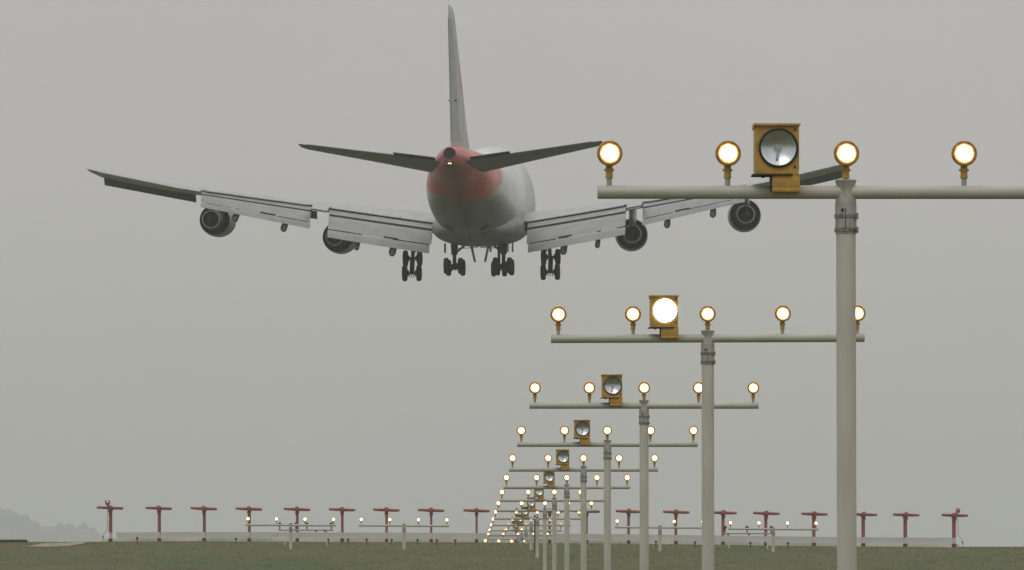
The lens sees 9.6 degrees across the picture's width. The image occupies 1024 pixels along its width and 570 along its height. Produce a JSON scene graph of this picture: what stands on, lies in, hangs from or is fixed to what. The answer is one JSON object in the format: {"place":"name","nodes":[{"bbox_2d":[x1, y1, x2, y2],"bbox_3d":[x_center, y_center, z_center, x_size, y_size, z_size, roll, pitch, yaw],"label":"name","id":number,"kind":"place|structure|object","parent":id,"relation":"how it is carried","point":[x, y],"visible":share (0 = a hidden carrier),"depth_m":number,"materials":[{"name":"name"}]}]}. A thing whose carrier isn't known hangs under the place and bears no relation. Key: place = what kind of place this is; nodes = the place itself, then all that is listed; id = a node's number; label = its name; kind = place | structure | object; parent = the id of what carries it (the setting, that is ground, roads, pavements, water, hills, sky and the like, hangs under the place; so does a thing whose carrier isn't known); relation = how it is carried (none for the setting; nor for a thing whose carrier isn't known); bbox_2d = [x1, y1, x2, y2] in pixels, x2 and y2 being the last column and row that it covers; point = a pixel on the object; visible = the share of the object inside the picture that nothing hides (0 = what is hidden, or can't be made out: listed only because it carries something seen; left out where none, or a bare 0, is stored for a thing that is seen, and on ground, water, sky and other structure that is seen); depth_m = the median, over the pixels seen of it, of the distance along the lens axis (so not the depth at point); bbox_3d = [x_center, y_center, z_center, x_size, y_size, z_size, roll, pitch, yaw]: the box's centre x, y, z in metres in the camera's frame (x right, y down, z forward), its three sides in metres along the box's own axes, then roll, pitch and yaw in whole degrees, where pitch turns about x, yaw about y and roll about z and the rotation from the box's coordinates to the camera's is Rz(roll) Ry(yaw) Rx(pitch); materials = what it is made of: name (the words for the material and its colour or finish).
{"place":"outdoors","nodes":[
{"label":"outdoors","id":0,"kind":"place"},
{"bbox_2d":[0,522,41,541],"bbox_3d":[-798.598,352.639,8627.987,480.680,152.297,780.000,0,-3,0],"label":"hill","id":1,"kind":"structure","parent":0,"point":[6,528],"depth_m":8605.53,"materials":[{"name":"grey"}]},
{"bbox_2d":[0,508,106,541],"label":"wood","id":2,"kind":"object","parent":1,"relation":"on","point":[25,527],"visible":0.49,"depth_m":8573.64,"materials":[{"name":"grey plant"}]},
{"bbox_2d":[25,542,85,546],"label":"track","id":3,"kind":"structure","parent":0,"point":[51,544],"depth_m":336.17,"materials":[{"name":"grey concrete"}]},
{"bbox_2d":[87,4,849,280],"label":"airliner","id":4,"kind":"object","parent":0,"point":[484,197],"visible":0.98,"depth_m":471.96,"materials":[{"name":"paint"}]},
{"bbox_2d":[470,246,475,261],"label":"gear door","id":5,"kind":"structure","parent":4,"relation":"in","point":[472,250],"depth_m":476.38,"materials":[{"name":"paint"}]},
{"bbox_2d":[484,246,488,261],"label":"gear door","id":6,"kind":"structure","parent":4,"relation":"in","point":[487,249],"depth_m":476.50,"materials":[{"name":"paint"}]},
{"bbox_2d":[0,541,1023,569],"bbox_3d":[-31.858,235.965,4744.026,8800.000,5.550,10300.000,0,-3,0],"label":"ground","id":7,"kind":"structure","parent":0,"point":[389,563],"depth_m":290.94,"materials":[{"name":"green plant"}]},
{"bbox_2d":[0,540,27,542],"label":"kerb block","id":8,"kind":"structure","parent":7,"relation":"on","point":[17,541],"depth_m":396.85,"materials":[{"name":"concrete"}]},
{"bbox_2d":[102,500,109,539],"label":"obstruction light","id":9,"kind":"object","parent":7,"relation":"on","point":[107,504],"visible":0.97,"depth_m":423.02,"materials":[{"name":"red paint"}]},
{"bbox_2d":[97,505,122,541],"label":"localiser antenna","id":10,"kind":"object","parent":7,"relation":"on","point":[110,510],"visible":0.96,"depth_m":423.68,"materials":[{"name":"red paint"}]},
{"bbox_2d":[145,505,171,541],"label":"localiser antenna","id":11,"kind":"object","parent":7,"relation":"on","point":[159,508],"visible":0.95,"depth_m":423.70,"materials":[{"name":"red paint"}]},
{"bbox_2d":[191,506,216,540],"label":"localiser antenna","id":12,"kind":"object","parent":7,"relation":"on","point":[203,508],"visible":0.97,"depth_m":423.71,"materials":[{"name":"red paint"}]},
{"bbox_2d":[236,506,261,540],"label":"localiser antenna","id":13,"kind":"object","parent":7,"relation":"on","point":[249,509],"visible":0.97,"depth_m":423.73,"materials":[{"name":"red paint"}]},
{"bbox_2d":[246,517,335,548],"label":"approach light mast","id":14,"kind":"object","parent":7,"relation":"on","point":[290,525],"visible":1,"depth_m":320.84,"materials":[{"name":"grey metal"}]},
{"bbox_2d":[284,506,309,541],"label":"localiser antenna","id":15,"kind":"object","parent":7,"relation":"on","point":[296,509],"visible":0.94,"depth_m":423.75,"materials":[{"name":"red paint"}]},
{"bbox_2d":[278,522,332,545],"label":"unlit light frame","id":16,"kind":"object","parent":7,"relation":"on","point":[307,529],"visible":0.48,"depth_m":335.64,"materials":[{"name":"grey metal"}]},
{"bbox_2d":[329,507,354,541],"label":"localiser antenna","id":17,"kind":"object","parent":7,"relation":"on","point":[341,509],"visible":0.92,"depth_m":423.77,"materials":[{"name":"red paint"}]},
{"bbox_2d":[373,507,399,541],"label":"localiser antenna","id":18,"kind":"object","parent":7,"relation":"on","point":[386,510],"visible":0.97,"depth_m":423.79,"materials":[{"name":"red paint"}]},
{"bbox_2d":[359,517,448,549],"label":"approach light mast","id":19,"kind":"object","parent":7,"relation":"on","point":[403,526],"visible":0.99,"depth_m":320.88,"materials":[{"name":"grey metal"}]},
{"bbox_2d":[418,507,443,541],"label":"localiser antenna","id":20,"kind":"object","parent":7,"relation":"on","point":[431,510],"visible":0.94,"depth_m":423.80,"materials":[{"name":"red paint"}]},
{"bbox_2d":[463,508,489,541],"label":"localiser antenna","id":21,"kind":"object","parent":7,"relation":"on","point":[476,510],"visible":0.98,"depth_m":423.82,"materials":[{"name":"red paint"}]},
{"bbox_2d":[487,533,548,542],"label":"approach light mast","id":22,"kind":"object","parent":7,"relation":"on","point":[517,538],"visible":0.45,"depth_m":410.81,"materials":[{"name":"grey metal"}]},
{"bbox_2d":[488,528,551,542],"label":"approach light mast","id":23,"kind":"object","parent":7,"relation":"on","point":[521,534],"visible":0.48,"depth_m":380.85,"materials":[{"name":"grey metal"}]},
{"bbox_2d":[490,521,561,543],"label":"approach light mast","id":24,"kind":"object","parent":7,"relation":"on","point":[525,531],"visible":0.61,"depth_m":350.88,"materials":[{"name":"grey metal"}]},
{"bbox_2d":[491,514,570,549],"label":"approach light mast","id":25,"kind":"object","parent":7,"relation":"on","point":[530,525],"visible":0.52,"depth_m":320.92,"materials":[{"name":"grey metal"}]},
{"bbox_2d":[105,532,958,547],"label":"reflector screen","id":26,"kind":"object","parent":7,"relation":"on","point":[470,537],"visible":0.68,"depth_m":427.57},
{"bbox_2d":[534,515,535,553],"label":"pole","id":27,"kind":"object","parent":7,"relation":"on","point":[534,537],"visible":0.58,"depth_m":305.73,"materials":[{"name":"grey metal"}]},
{"bbox_2d":[493,507,580,557],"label":"approach light mast","id":28,"kind":"object","parent":7,"relation":"on","point":[537,518],"visible":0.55,"depth_m":290.95,"materials":[{"name":"grey metal"}]},
{"bbox_2d":[496,497,593,569],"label":"approach light mast","id":29,"kind":"object","parent":7,"relation":"on","point":[532,507],"visible":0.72,"depth_m":260.98,"materials":[{"name":"grey metal"}]},
{"bbox_2d":[499,485,603,569],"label":"approach light mast","id":30,"kind":"object","parent":7,"relation":"on","point":[539,494],"visible":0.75,"depth_m":231.01,"materials":[{"name":"grey metal"}]},
{"bbox_2d":[547,508,562,542],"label":"localiser antenna","id":31,"kind":"object","parent":7,"relation":"on","point":[549,527],"visible":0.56,"depth_m":423.88,"materials":[{"name":"red paint"}]},
{"bbox_2d":[503,472,629,569],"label":"approach light mast","id":32,"kind":"object","parent":7,"relation":"on","point":[549,479],"visible":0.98,"depth_m":201.05,"materials":[{"name":"grey metal"}]},
{"bbox_2d":[509,449,657,569],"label":"approach light mast","id":33,"kind":"object","parent":7,"relation":"on","point":[562,457],"visible":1,"depth_m":171.09,"materials":[{"name":"grey metal"}]},
{"bbox_2d":[587,508,599,542],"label":"localiser antenna","id":34,"kind":"object","parent":7,"relation":"on","point":[596,511],"visible":0.26,"depth_m":423.89,"materials":[{"name":"red paint"}]},
{"bbox_2d":[517,420,697,569],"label":"approach light mast","id":35,"kind":"object","parent":7,"relation":"on","point":[582,430],"visible":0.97,"depth_m":141.13,"materials":[{"name":"grey metal"}]},
{"bbox_2d":[616,509,639,543],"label":"localiser antenna","id":36,"kind":"object","parent":7,"relation":"on","point":[628,511],"visible":0.94,"depth_m":423.89,"materials":[{"name":"red paint"}]},
{"bbox_2d":[529,374,758,569],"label":"approach light mast","id":37,"kind":"object","parent":7,"relation":"on","point":[612,388],"visible":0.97,"depth_m":111.17,"materials":[{"name":"grey metal"}]},
{"bbox_2d":[615,519,701,550],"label":"approach light mast","id":38,"kind":"object","parent":7,"relation":"on","point":[659,528],"visible":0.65,"depth_m":320.97,"materials":[{"name":"grey metal"}]},
{"bbox_2d":[663,509,688,543],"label":"localiser antenna","id":39,"kind":"object","parent":7,"relation":"on","point":[675,512],"visible":0.98,"depth_m":423.92,"materials":[{"name":"red paint"}]},
{"bbox_2d":[550,295,865,569],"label":"approach light mast","id":40,"kind":"object","parent":7,"relation":"on","point":[663,309],"visible":0.95,"depth_m":81.20,"materials":[{"name":"grey metal"}]},
{"bbox_2d":[714,510,736,544],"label":"localiser antenna","id":41,"kind":"object","parent":7,"relation":"on","point":[723,512],"visible":0.91,"depth_m":423.95,"materials":[{"name":"red paint"}]},
{"bbox_2d":[723,526,772,548],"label":"unlit light frame","id":42,"kind":"object","parent":7,"relation":"on","point":[725,527],"visible":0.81,"depth_m":335.79,"materials":[{"name":"grey metal"}]},
{"bbox_2d":[753,510,779,544],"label":"localiser antenna","id":43,"kind":"object","parent":7,"relation":"on","point":[766,513],"visible":0.98,"depth_m":423.96,"materials":[{"name":"red paint"}]},
{"bbox_2d":[728,521,817,551],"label":"approach light mast","id":44,"kind":"object","parent":7,"relation":"on","point":[773,529],"visible":0.99,"depth_m":321.00,"materials":[{"name":"grey metal"}]},
{"bbox_2d":[597,123,1023,569],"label":"approach light mast","id":45,"kind":"object","parent":7,"relation":"on","point":[776,153],"visible":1,"depth_m":51.23,"materials":[{"name":"grey metal"}]},
{"bbox_2d":[801,511,827,545],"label":"localiser antenna","id":46,"kind":"object","parent":7,"relation":"on","point":[813,514],"visible":0.98,"depth_m":423.99,"materials":[{"name":"red paint"}]},
{"bbox_2d":[857,512,876,546],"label":"localiser antenna","id":47,"kind":"object","parent":7,"relation":"on","point":[863,515],"visible":0.89,"depth_m":424.02,"materials":[{"name":"red paint"}]},
{"bbox_2d":[893,512,918,546],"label":"localiser antenna","id":48,"kind":"object","parent":7,"relation":"on","point":[905,515],"visible":0.96,"depth_m":424.03,"materials":[{"name":"red paint"}]},
{"bbox_2d":[942,512,967,546],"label":"localiser antenna","id":49,"kind":"object","parent":7,"relation":"on","point":[954,515],"visible":0.98,"depth_m":424.05,"materials":[{"name":"red paint"}]},
{"bbox_2d":[0,0,1023,546],"label":"sky","id":50,"kind":"structure","parent":0,"point":[149,358],"materials":[{"name":"grey"}]}
]}

